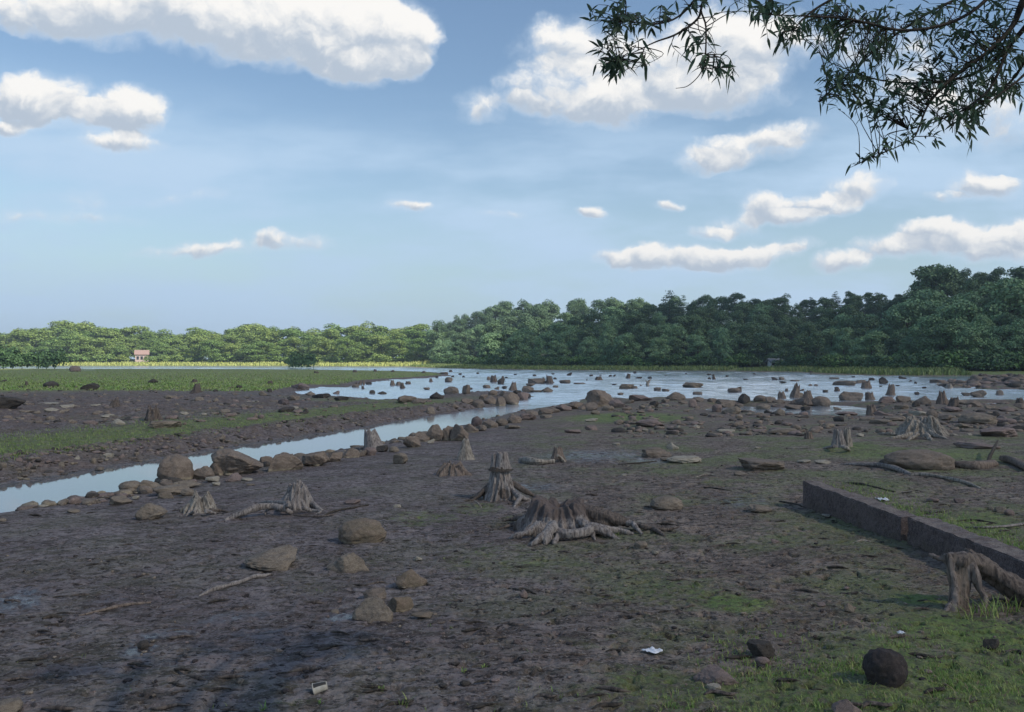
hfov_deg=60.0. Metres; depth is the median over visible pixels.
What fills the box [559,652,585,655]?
bark bit
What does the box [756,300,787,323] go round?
broadleaf tree
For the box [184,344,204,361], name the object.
broadleaf tree
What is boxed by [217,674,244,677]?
bark bit
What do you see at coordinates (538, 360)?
shrub
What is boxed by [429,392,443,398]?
rock
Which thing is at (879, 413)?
rock
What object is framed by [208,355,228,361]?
bush
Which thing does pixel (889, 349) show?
broadleaf tree
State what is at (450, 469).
tree stump
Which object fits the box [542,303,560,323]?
broadleaf tree
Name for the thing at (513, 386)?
tree stump
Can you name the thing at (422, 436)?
rock
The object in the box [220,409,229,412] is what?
rock
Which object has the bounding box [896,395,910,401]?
rock
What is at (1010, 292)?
broadleaf tree
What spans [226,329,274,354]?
broadleaf tree
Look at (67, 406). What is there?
rock
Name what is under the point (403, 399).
rock
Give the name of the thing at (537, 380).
rock
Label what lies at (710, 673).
rock
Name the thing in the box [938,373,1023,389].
spit gravel
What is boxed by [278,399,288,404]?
rock
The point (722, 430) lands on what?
rock
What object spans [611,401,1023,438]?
shore gravel
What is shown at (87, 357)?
bush
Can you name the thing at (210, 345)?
broadleaf tree
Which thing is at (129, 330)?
broadleaf tree
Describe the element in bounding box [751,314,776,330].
broadleaf tree
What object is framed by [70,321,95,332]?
broadleaf tree
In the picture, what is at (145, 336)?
broadleaf tree
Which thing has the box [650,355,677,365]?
shrub
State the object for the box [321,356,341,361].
bush
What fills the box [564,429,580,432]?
rock
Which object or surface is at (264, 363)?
pale reeds
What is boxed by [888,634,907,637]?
bark bit
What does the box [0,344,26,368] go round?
bush
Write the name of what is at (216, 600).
bark bit
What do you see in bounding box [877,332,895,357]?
broadleaf tree
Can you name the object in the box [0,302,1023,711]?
ground
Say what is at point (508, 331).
broadleaf tree
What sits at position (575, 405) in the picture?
rock
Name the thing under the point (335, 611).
rock
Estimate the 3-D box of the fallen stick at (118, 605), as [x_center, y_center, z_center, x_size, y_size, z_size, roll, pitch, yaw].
[-3.310,2.091,7.371,0.590,0.033,0.077,0,0,-42]
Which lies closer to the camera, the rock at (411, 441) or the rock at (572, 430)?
the rock at (411, 441)
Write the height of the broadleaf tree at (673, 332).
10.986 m
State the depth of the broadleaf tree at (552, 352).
263.66 m
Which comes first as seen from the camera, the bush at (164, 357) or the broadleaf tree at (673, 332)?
the broadleaf tree at (673, 332)
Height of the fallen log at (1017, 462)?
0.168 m
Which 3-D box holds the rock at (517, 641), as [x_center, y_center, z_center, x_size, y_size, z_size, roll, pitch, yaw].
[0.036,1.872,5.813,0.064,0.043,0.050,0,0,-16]
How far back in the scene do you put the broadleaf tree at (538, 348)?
261.89 m
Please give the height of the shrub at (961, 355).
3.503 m
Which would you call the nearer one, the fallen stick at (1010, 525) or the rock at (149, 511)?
the fallen stick at (1010, 525)
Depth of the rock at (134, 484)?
15.26 m
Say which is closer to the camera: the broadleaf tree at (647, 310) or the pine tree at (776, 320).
the pine tree at (776, 320)
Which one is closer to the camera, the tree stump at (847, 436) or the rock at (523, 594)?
the rock at (523, 594)
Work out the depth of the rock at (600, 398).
40.88 m
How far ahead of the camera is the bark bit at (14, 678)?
5.40 m
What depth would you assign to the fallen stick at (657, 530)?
10.28 m
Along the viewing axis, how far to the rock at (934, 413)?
29.51 m
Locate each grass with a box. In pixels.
[0,369,436,390]
[628,614,1023,711]
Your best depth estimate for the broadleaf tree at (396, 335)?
493.29 m
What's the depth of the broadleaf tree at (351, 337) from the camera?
496.94 m
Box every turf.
[0,400,460,461]
[822,481,1023,549]
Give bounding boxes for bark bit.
[0,676,29,680]
[4,599,19,601]
[15,658,46,661]
[37,629,51,632]
[40,633,58,635]
[41,705,75,710]
[53,658,80,662]
[71,593,87,595]
[127,662,151,666]
[150,702,189,709]
[166,634,192,638]
[168,681,185,686]
[171,689,190,692]
[174,667,190,671]
[177,652,191,657]
[186,674,207,679]
[203,687,230,691]
[208,599,230,602]
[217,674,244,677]
[220,708,240,710]
[245,668,268,671]
[288,667,319,672]
[293,651,313,656]
[304,600,322,603]
[316,644,342,650]
[330,631,348,634]
[357,637,382,641]
[360,685,381,687]
[362,688,386,692]
[364,581,384,584]
[381,699,413,707]
[436,619,458,623]
[461,627,484,631]
[464,620,484,622]
[472,702,497,708]
[484,635,506,637]
[501,621,523,624]
[534,693,556,697]
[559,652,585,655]
[582,693,607,697]
[592,702,622,709]
[596,686,630,691]
[605,648,629,651]
[666,578,686,580]
[703,689,738,695]
[725,654,753,658]
[773,678,799,680]
[795,588,819,592]
[827,565,848,568]
[851,702,867,706]
[861,701,893,707]
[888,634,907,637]
[908,652,939,658]
[924,686,945,693]
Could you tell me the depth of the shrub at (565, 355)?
255.36 m
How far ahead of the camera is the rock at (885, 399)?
44.04 m
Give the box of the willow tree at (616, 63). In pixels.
[579,0,1023,175]
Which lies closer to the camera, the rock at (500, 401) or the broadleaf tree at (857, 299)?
the rock at (500, 401)
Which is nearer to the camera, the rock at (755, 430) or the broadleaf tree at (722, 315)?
the rock at (755, 430)
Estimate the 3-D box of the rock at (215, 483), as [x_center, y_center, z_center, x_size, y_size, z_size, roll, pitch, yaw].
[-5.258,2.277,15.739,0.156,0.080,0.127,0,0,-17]
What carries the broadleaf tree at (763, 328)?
on the ground at (238, 628)
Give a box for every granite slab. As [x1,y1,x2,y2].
[803,480,921,541]
[907,516,1023,578]
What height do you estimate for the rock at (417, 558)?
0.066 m
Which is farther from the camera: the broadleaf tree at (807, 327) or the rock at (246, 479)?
the broadleaf tree at (807, 327)
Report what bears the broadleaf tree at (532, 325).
on the ground at (238, 628)
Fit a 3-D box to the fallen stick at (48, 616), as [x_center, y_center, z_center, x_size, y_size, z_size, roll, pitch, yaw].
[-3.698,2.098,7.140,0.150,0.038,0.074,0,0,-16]
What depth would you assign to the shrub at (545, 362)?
254.89 m
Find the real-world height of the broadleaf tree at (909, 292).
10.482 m
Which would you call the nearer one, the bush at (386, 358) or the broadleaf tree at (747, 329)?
the broadleaf tree at (747, 329)
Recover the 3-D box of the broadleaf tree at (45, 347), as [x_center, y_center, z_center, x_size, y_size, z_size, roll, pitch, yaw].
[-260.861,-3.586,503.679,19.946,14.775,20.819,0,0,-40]
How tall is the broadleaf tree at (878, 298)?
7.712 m
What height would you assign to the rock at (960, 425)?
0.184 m
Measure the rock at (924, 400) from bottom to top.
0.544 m
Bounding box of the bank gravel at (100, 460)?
[0,395,521,481]
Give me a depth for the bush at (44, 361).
241.16 m
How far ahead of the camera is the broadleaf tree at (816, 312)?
250.13 m
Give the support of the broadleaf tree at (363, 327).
on the ground at (238, 628)
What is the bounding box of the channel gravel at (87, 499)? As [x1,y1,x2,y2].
[15,404,567,510]
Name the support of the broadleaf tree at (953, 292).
on the ground at (238, 628)
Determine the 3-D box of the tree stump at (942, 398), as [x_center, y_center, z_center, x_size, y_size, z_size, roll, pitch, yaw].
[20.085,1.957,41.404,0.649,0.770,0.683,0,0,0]
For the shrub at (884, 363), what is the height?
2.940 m
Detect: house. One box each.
[134,350,149,362]
[765,358,784,366]
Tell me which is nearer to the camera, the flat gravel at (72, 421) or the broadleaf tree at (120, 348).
the flat gravel at (72, 421)
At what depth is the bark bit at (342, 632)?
6.23 m
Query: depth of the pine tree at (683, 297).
327.68 m
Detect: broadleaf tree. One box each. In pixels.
[0,334,25,351]
[5,328,56,352]
[6,344,25,353]
[7,328,23,341]
[22,345,34,354]
[32,327,65,352]
[33,337,67,354]
[47,320,92,336]
[51,334,96,360]
[55,327,95,351]
[64,331,100,351]
[67,333,105,356]
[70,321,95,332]
[79,326,125,353]
[83,337,117,360]
[94,328,126,351]
[106,337,141,359]
[108,345,130,361]
[118,325,154,355]
[119,328,135,354]
[124,330,158,355]
[134,329,175,349]
[136,335,170,354]
[149,341,176,356]
[162,337,182,354]
[168,334,213,355]
[169,345,189,361]
[173,333,190,350]
[182,327,222,354]
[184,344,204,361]
[198,339,234,362]
[203,333,223,356]
[204,337,229,357]
[220,325,250,348]
[221,343,249,361]
[222,334,246,355]
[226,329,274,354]
[232,341,275,360]
[239,323,267,354]
[250,326,282,354]
[260,346,284,361]
[267,326,279,354]
[272,326,300,356]
[272,328,308,353]
[279,336,303,356]
[296,327,321,345]
[297,335,319,352]
[301,339,322,360]
[309,336,340,357]
[317,328,340,354]
[318,323,361,340]
[331,330,380,355]
[331,337,369,361]
[334,321,375,339]
[336,335,358,344]
[343,342,377,361]
[366,335,396,357]
[367,331,397,357]
[370,325,395,355]
[384,339,421,361]
[387,327,410,351]
[387,330,410,349]
[397,329,426,351]
[399,323,430,348]
[405,337,432,359]
[420,329,433,357]
[425,332,452,358]
[426,320,446,335]
[428,338,447,360]
[438,320,449,335]
[438,340,451,358]
[441,339,463,357]
[444,321,455,331]
[444,330,457,342]
[448,341,473,363]
[449,332,475,355]
[450,318,471,341]
[451,314,468,332]
[461,313,471,328]
[465,324,486,353]
[469,311,486,328]
[469,327,485,355]
[475,332,504,358]
[476,341,502,357]
[477,311,494,334]
[479,320,508,349]
[482,305,507,323]
[489,327,521,355]
[493,316,517,330]
[494,300,510,315]
[494,302,515,326]
[495,328,537,358]
[501,335,532,358]
[509,305,534,327]
[512,299,532,311]
[516,315,540,328]
[518,313,535,322]
[518,321,539,352]
[526,299,556,319]
[529,336,546,358]
[530,305,549,329]
[532,319,552,346]
[539,304,553,331]
[539,331,564,356]
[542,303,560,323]
[545,321,579,355]
[547,340,572,356]
[553,325,578,356]
[554,298,590,323]
[556,312,584,328]
[562,303,582,325]
[566,315,583,347]
[573,308,605,337]
[573,327,599,355]
[574,336,601,357]
[577,302,592,321]
[580,325,605,347]
[590,299,609,323]
[596,326,621,353]
[597,339,616,365]
[598,297,624,325]
[601,306,624,334]
[602,320,617,334]
[604,314,625,343]
[606,332,644,363]
[613,311,649,339]
[615,303,633,318]
[617,335,640,356]
[625,299,647,322]
[628,297,644,313]
[629,304,660,333]
[631,322,650,354]
[634,323,654,357]
[640,326,680,358]
[643,332,673,365]
[649,303,677,321]
[651,311,666,329]
[654,308,677,325]
[657,323,688,354]
[660,323,676,336]
[667,295,683,317]
[667,338,681,354]
[671,314,696,348]
[681,314,703,341]
[684,318,714,348]
[685,302,698,314]
[686,334,714,365]
[687,294,712,314]
[687,307,710,333]
[690,329,710,356]
[701,304,723,331]
[703,298,717,321]
[704,309,733,343]
[705,322,724,348]
[706,327,736,354]
[713,333,733,365]
[715,296,732,322]
[719,292,745,321]
[723,319,745,345]
[728,329,757,349]
[729,308,750,324]
[729,334,759,366]
[731,303,757,322]
[739,324,764,353]
[744,321,776,348]
[745,303,774,325]
[746,298,760,313]
[749,332,788,365]
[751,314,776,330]
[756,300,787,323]
[764,324,785,352]
[766,293,796,318]
[770,335,807,366]
[777,317,797,348]
[778,313,798,339]
[788,318,803,346]
[789,304,805,324]
[797,320,819,352]
[798,299,812,316]
[805,297,838,322]
[806,330,828,365]
[810,305,837,325]
[810,317,837,352]
[820,328,841,353]
[823,307,839,338]
[826,312,859,348]
[828,332,858,355]
[833,304,865,326]
[833,327,863,356]
[842,291,855,302]
[842,297,860,310]
[845,302,858,315]
[848,314,885,352]
[849,295,864,312]
[849,330,889,365]
[854,328,884,353]
[858,314,878,333]
[859,293,885,313]
[862,292,874,308]
[873,292,889,305]
[876,297,904,324]
[876,298,928,352]
[876,333,905,355]
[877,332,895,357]
[884,328,914,353]
[898,263,967,317]
[901,313,917,328]
[903,289,917,300]
[907,313,950,351]
[908,289,949,316]
[912,319,964,356]
[914,309,964,349]
[916,301,939,316]
[933,300,1008,345]
[935,323,988,368]
[937,283,957,297]
[939,295,976,311]
[943,273,968,297]
[955,267,971,284]
[959,321,1005,352]
[960,290,984,307]
[961,277,992,298]
[967,278,990,296]
[972,271,988,279]
[972,313,995,349]
[975,304,1013,319]
[977,276,1023,325]
[978,270,999,282]
[978,294,999,306]
[981,318,1023,353]
[987,266,1007,283]
[988,311,1018,335]
[995,311,1023,350]
[1000,302,1021,315]
[1006,266,1023,280]
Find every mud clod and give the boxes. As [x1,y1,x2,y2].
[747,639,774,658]
[983,639,999,649]
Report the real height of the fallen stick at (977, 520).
0.030 m
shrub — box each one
[430,356,445,363]
[448,355,468,363]
[461,356,475,364]
[470,356,489,364]
[478,354,499,364]
[483,357,498,364]
[493,354,515,364]
[502,357,523,364]
[515,354,531,362]
[524,357,542,365]
[532,354,552,364]
[539,357,559,364]
[550,354,567,364]
[553,356,580,365]
[567,354,583,365]
[576,354,596,365]
[586,356,608,365]
[589,354,610,365]
[601,356,630,365]
[614,354,637,364]
[631,356,652,365]
[643,357,667,365]
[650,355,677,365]
[665,353,689,365]
[684,353,710,365]
[695,353,721,365]
[703,353,725,365]
[709,355,739,365]
[721,353,749,366]
[732,353,752,365]
[737,353,763,366]
[772,355,802,366]
[798,353,823,366]
[811,356,840,366]
[818,353,852,366]
[828,352,853,366]
[844,352,869,365]
[855,354,881,366]
[863,354,892,367]
[877,353,897,366]
[880,350,911,366]
[885,350,926,367]
[896,350,930,367]
[904,349,954,367]
[922,349,968,367]
[946,349,978,368]
[950,349,996,368]
[965,354,1008,369]
[968,350,1014,369]
[979,349,1021,368]
[1001,353,1023,369]
[1004,349,1023,367]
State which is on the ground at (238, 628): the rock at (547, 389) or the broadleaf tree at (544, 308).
the broadleaf tree at (544, 308)
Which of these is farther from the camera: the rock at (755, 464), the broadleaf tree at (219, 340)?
the broadleaf tree at (219, 340)
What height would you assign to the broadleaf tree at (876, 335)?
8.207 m
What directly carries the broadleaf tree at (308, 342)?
on the ground at (238, 628)
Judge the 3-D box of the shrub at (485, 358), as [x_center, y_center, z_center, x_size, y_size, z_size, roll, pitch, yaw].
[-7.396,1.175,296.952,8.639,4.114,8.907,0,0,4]
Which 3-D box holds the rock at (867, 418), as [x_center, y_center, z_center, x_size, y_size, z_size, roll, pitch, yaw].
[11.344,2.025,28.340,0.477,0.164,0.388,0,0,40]
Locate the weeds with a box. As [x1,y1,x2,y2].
[953,593,1023,619]
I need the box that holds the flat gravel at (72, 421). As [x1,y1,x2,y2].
[0,386,431,424]
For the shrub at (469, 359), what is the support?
on the ground at (238, 628)
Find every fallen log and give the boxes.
[954,460,998,469]
[999,455,1023,469]
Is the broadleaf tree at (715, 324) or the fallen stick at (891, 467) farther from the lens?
the broadleaf tree at (715, 324)
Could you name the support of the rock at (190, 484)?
on the ground at (238, 628)
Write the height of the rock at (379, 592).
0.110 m
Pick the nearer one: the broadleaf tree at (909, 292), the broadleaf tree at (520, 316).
the broadleaf tree at (909, 292)
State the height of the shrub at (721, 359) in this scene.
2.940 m
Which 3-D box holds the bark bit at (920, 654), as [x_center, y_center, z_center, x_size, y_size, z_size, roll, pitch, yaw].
[2.531,1.846,5.468,0.201,0.025,0.056,0,0,25]
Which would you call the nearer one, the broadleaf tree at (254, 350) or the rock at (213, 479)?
the rock at (213, 479)
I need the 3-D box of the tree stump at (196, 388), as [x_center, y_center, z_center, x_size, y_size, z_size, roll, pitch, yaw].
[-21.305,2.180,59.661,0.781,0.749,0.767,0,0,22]
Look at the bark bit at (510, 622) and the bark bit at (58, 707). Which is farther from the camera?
the bark bit at (510, 622)
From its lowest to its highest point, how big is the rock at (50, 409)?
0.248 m
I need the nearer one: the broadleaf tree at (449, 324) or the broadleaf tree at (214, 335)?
the broadleaf tree at (449, 324)
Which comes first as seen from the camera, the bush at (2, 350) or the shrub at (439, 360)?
the bush at (2, 350)
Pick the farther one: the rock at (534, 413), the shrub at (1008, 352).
the shrub at (1008, 352)
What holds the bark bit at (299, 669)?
on the ground at (238, 628)
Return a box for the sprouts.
[17,491,989,711]
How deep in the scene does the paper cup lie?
4.91 m
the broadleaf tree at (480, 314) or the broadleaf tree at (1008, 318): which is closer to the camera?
the broadleaf tree at (1008, 318)
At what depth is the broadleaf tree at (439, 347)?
407.80 m
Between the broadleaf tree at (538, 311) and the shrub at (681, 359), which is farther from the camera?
the broadleaf tree at (538, 311)
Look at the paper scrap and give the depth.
5.60 m
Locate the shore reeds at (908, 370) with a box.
[410,363,971,375]
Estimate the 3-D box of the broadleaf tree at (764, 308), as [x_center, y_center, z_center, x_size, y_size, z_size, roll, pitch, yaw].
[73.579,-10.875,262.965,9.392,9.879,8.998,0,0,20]
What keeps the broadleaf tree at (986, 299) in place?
on the ground at (238, 628)
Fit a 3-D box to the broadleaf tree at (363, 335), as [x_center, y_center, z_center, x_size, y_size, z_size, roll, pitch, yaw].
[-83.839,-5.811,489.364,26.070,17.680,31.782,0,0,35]
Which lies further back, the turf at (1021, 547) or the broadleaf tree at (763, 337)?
the broadleaf tree at (763, 337)
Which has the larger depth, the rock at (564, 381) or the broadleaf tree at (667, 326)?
the broadleaf tree at (667, 326)
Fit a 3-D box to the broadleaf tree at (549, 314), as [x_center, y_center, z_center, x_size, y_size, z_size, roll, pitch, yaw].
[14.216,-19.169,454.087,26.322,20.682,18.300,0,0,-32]
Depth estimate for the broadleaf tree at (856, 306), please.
248.38 m
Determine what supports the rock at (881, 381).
in the water
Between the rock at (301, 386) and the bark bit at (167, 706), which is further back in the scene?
the rock at (301, 386)
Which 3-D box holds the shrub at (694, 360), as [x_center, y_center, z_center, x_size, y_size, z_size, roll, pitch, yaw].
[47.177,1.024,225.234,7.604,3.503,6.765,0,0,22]
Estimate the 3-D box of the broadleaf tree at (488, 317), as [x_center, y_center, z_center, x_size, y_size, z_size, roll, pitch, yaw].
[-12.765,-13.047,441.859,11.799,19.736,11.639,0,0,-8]
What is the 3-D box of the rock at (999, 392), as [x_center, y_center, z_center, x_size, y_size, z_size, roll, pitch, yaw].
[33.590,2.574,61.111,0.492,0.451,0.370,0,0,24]
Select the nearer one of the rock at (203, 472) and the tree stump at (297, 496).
the tree stump at (297, 496)
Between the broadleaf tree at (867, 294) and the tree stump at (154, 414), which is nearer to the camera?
the tree stump at (154, 414)
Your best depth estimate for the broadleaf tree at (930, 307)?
201.54 m
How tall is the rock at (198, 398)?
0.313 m
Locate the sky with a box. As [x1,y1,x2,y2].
[0,0,1023,358]
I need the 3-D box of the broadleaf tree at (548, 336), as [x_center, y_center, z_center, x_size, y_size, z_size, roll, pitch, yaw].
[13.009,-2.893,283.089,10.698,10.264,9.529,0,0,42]
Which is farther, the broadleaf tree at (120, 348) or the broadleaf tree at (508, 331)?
the broadleaf tree at (120, 348)
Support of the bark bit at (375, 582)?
on the ground at (238, 628)
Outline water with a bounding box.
[0,366,1023,512]
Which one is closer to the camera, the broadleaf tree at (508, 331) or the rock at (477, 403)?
the rock at (477, 403)
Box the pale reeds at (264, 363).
[20,359,438,365]
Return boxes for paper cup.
[312,681,327,694]
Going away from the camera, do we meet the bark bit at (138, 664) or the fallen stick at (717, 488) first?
the bark bit at (138, 664)
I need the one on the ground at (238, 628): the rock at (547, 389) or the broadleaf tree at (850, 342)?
the broadleaf tree at (850, 342)
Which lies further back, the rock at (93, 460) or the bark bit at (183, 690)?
the rock at (93, 460)
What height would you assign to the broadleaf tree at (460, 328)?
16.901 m
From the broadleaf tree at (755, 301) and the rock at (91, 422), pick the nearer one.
the rock at (91, 422)
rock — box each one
[0,396,25,408]
[0,462,6,467]
[0,697,23,711]
[19,410,34,412]
[25,462,32,467]
[38,402,57,404]
[43,381,58,387]
[44,408,58,410]
[59,404,74,407]
[67,508,80,512]
[69,366,80,371]
[80,383,99,390]
[82,420,97,424]
[90,458,96,463]
[95,466,103,470]
[100,414,113,417]
[102,453,113,457]
[109,495,132,504]
[111,419,125,424]
[118,480,140,489]
[135,503,167,519]
[137,480,161,487]
[137,640,149,649]
[148,420,181,427]
[152,484,188,494]
[157,453,193,479]
[157,491,173,498]
[159,480,172,485]
[164,395,176,398]
[178,480,201,487]
[181,488,193,495]
[193,466,213,479]
[194,397,203,400]
[205,476,219,481]
[210,463,222,475]
[211,448,263,474]
[211,482,219,485]
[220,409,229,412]
[225,472,242,481]
[241,477,251,480]
[242,544,297,571]
[259,391,266,395]
[260,456,272,462]
[267,452,303,471]
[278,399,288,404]
[278,407,294,412]
[287,395,299,399]
[291,383,309,389]
[302,451,329,465]
[312,393,330,397]
[327,552,368,572]
[328,452,342,461]
[331,609,338,613]
[334,396,348,400]
[338,518,386,543]
[342,448,359,457]
[345,499,360,503]
[352,597,392,623]
[359,450,366,456]
[363,447,376,455]
[363,587,386,598]
[376,445,388,451]
[387,596,413,611]
[389,446,398,451]
[393,453,407,463]
[396,569,426,588]
[397,395,416,402]
[403,436,420,446]
[411,611,432,617]
[412,398,426,403]
[414,431,429,441]
[414,556,421,560]
[426,406,435,413]
[426,424,442,440]
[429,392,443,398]
[442,426,452,440]
[443,386,458,393]
[445,377,452,381]
[450,424,468,440]
[461,398,472,403]
[462,385,470,393]
[464,423,478,432]
[471,416,481,426]
[472,400,483,407]
[476,425,486,430]
[479,394,487,399]
[482,419,497,427]
[483,395,495,403]
[488,390,497,395]
[495,397,505,405]
[496,418,507,425]
[497,378,504,383]
[503,392,519,404]
[505,425,519,428]
[507,415,521,422]
[513,638,521,643]
[517,392,528,399]
[519,589,527,598]
[520,413,535,419]
[522,386,533,391]
[525,410,537,415]
[528,378,545,382]
[538,408,552,414]
[540,415,551,417]
[542,387,552,391]
[549,407,559,412]
[555,404,571,410]
[559,380,570,382]
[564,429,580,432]
[567,401,582,408]
[578,403,585,409]
[584,402,597,410]
[585,390,613,406]
[585,418,597,421]
[585,425,596,429]
[591,410,599,414]
[601,405,613,410]
[608,399,624,407]
[619,384,633,388]
[629,395,651,400]
[633,541,647,548]
[635,419,663,426]
[641,447,671,457]
[649,401,658,406]
[650,496,682,510]
[665,392,685,399]
[666,443,678,449]
[667,455,701,462]
[682,382,702,386]
[688,399,696,407]
[692,397,703,401]
[693,664,738,684]
[707,398,716,402]
[707,683,720,689]
[712,404,721,411]
[716,399,734,407]
[716,429,734,432]
[723,406,740,413]
[727,388,739,391]
[734,471,746,475]
[738,394,749,403]
[738,457,784,470]
[747,504,772,512]
[751,429,766,431]
[753,395,765,401]
[755,657,769,664]
[756,404,770,408]
[765,397,775,402]
[767,428,796,434]
[773,399,784,402]
[774,408,784,415]
[784,405,802,408]
[797,460,810,462]
[800,406,810,410]
[812,396,830,405]
[814,460,830,463]
[817,602,825,606]
[831,699,861,711]
[832,380,855,384]
[835,411,857,415]
[838,391,862,400]
[844,603,854,612]
[859,417,874,419]
[862,648,907,687]
[869,419,892,423]
[873,411,888,415]
[878,396,894,402]
[879,379,887,383]
[884,449,954,470]
[885,416,903,420]
[894,404,908,408]
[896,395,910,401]
[908,410,925,415]
[912,401,919,405]
[916,396,930,404]
[926,410,937,417]
[926,498,938,502]
[929,379,946,382]
[939,415,951,420]
[942,406,962,411]
[953,442,1000,448]
[953,497,964,502]
[954,423,968,427]
[958,412,997,423]
[963,400,981,406]
[970,390,986,396]
[979,427,1017,436]
[984,405,995,408]
[987,413,999,416]
[993,507,1005,512]
[995,390,1002,394]
[996,418,1016,423]
[998,406,1015,411]
[1004,509,1014,515]
[1010,425,1023,429]
[1013,416,1023,420]
[1014,403,1023,408]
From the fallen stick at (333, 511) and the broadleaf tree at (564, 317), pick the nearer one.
the fallen stick at (333, 511)
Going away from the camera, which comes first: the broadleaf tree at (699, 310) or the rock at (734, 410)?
the rock at (734, 410)
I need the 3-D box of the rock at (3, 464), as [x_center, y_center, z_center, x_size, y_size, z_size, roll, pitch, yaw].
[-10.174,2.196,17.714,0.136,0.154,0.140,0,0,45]
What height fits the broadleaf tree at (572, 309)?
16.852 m
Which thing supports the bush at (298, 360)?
on the ground at (238, 628)
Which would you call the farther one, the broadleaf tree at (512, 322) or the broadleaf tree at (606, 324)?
the broadleaf tree at (512, 322)
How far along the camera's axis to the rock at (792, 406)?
42.82 m
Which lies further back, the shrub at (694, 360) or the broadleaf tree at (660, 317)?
the broadleaf tree at (660, 317)
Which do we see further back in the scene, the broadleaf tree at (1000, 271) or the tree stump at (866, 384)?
the broadleaf tree at (1000, 271)
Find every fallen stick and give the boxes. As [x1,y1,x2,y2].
[42,614,61,619]
[80,601,150,615]
[198,573,272,595]
[324,504,368,514]
[515,587,536,593]
[618,461,655,464]
[649,525,665,535]
[657,523,678,525]
[704,487,730,490]
[779,501,803,506]
[842,462,911,473]
[846,482,895,491]
[909,472,981,488]
[957,519,995,523]
[966,523,1023,527]
[987,440,998,459]
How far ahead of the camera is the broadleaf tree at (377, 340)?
463.36 m
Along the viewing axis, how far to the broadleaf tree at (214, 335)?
544.27 m
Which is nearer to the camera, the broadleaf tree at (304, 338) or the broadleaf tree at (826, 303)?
the broadleaf tree at (826, 303)
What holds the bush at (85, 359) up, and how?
on the ground at (238, 628)
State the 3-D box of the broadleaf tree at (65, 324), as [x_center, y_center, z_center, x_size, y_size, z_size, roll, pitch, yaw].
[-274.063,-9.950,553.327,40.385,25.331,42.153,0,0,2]
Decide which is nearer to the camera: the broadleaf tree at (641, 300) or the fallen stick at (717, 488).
the fallen stick at (717, 488)
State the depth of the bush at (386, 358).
445.27 m
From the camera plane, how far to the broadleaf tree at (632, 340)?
243.56 m
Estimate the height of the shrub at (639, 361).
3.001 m
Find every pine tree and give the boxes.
[468,311,480,332]
[498,316,508,341]
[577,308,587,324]
[655,290,682,324]
[676,301,686,316]
[679,295,689,313]
[729,296,738,317]
[769,307,780,326]
[803,297,815,313]
[832,291,842,306]
[865,297,881,319]
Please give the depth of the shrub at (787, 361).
206.18 m
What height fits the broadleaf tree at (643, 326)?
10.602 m
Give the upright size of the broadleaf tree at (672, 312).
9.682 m
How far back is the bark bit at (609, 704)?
4.62 m
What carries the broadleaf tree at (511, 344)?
on the ground at (238, 628)
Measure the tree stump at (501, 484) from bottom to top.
0.797 m
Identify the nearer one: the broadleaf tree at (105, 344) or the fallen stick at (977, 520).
the fallen stick at (977, 520)
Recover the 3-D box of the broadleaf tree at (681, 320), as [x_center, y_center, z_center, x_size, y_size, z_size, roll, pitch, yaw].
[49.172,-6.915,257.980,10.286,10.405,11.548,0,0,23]
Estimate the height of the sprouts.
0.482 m
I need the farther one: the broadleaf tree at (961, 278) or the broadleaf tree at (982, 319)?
the broadleaf tree at (961, 278)
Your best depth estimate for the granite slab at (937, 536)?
8.49 m
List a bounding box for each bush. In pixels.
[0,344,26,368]
[0,345,8,363]
[0,354,26,368]
[4,351,40,367]
[21,349,57,368]
[36,355,59,368]
[37,348,71,368]
[67,354,94,361]
[73,354,97,361]
[91,352,116,361]
[113,354,131,361]
[142,355,168,361]
[154,355,181,361]
[168,353,188,361]
[184,355,205,361]
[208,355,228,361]
[221,354,242,361]
[242,355,262,361]
[245,353,270,361]
[266,354,285,361]
[284,359,293,367]
[287,350,317,367]
[303,354,326,361]
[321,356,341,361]
[333,355,352,362]
[364,353,387,361]
[378,355,397,361]
[395,353,414,361]
[405,354,420,360]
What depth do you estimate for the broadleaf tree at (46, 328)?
554.96 m
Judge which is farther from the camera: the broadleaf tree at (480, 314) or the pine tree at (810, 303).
the broadleaf tree at (480, 314)
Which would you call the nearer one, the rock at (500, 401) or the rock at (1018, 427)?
the rock at (1018, 427)
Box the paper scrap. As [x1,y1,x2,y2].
[642,646,662,653]
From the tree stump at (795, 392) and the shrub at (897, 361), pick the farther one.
the shrub at (897, 361)
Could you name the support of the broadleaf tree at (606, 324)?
on the ground at (238, 628)
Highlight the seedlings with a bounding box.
[258,517,618,710]
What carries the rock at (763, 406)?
on the ground at (238, 628)
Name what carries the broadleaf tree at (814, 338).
on the ground at (238, 628)
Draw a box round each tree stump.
[109,398,120,407]
[144,404,162,420]
[173,490,228,516]
[190,383,201,393]
[224,478,341,519]
[364,428,383,447]
[435,460,471,476]
[456,438,474,460]
[465,451,533,507]
[490,375,496,381]
[492,495,679,546]
[509,381,516,389]
[519,446,566,464]
[545,375,553,383]
[777,391,785,398]
[790,382,799,397]
[790,389,813,405]
[804,431,813,438]
[823,428,850,450]
[843,426,852,446]
[861,380,871,387]
[865,392,875,399]
[865,404,876,415]
[877,415,960,440]
[885,383,894,394]
[928,548,1023,613]
[936,390,948,404]
[947,396,958,406]
[1015,397,1023,402]
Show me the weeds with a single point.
(994, 611)
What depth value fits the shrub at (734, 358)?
218.28 m
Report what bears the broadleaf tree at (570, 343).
on the ground at (238, 628)

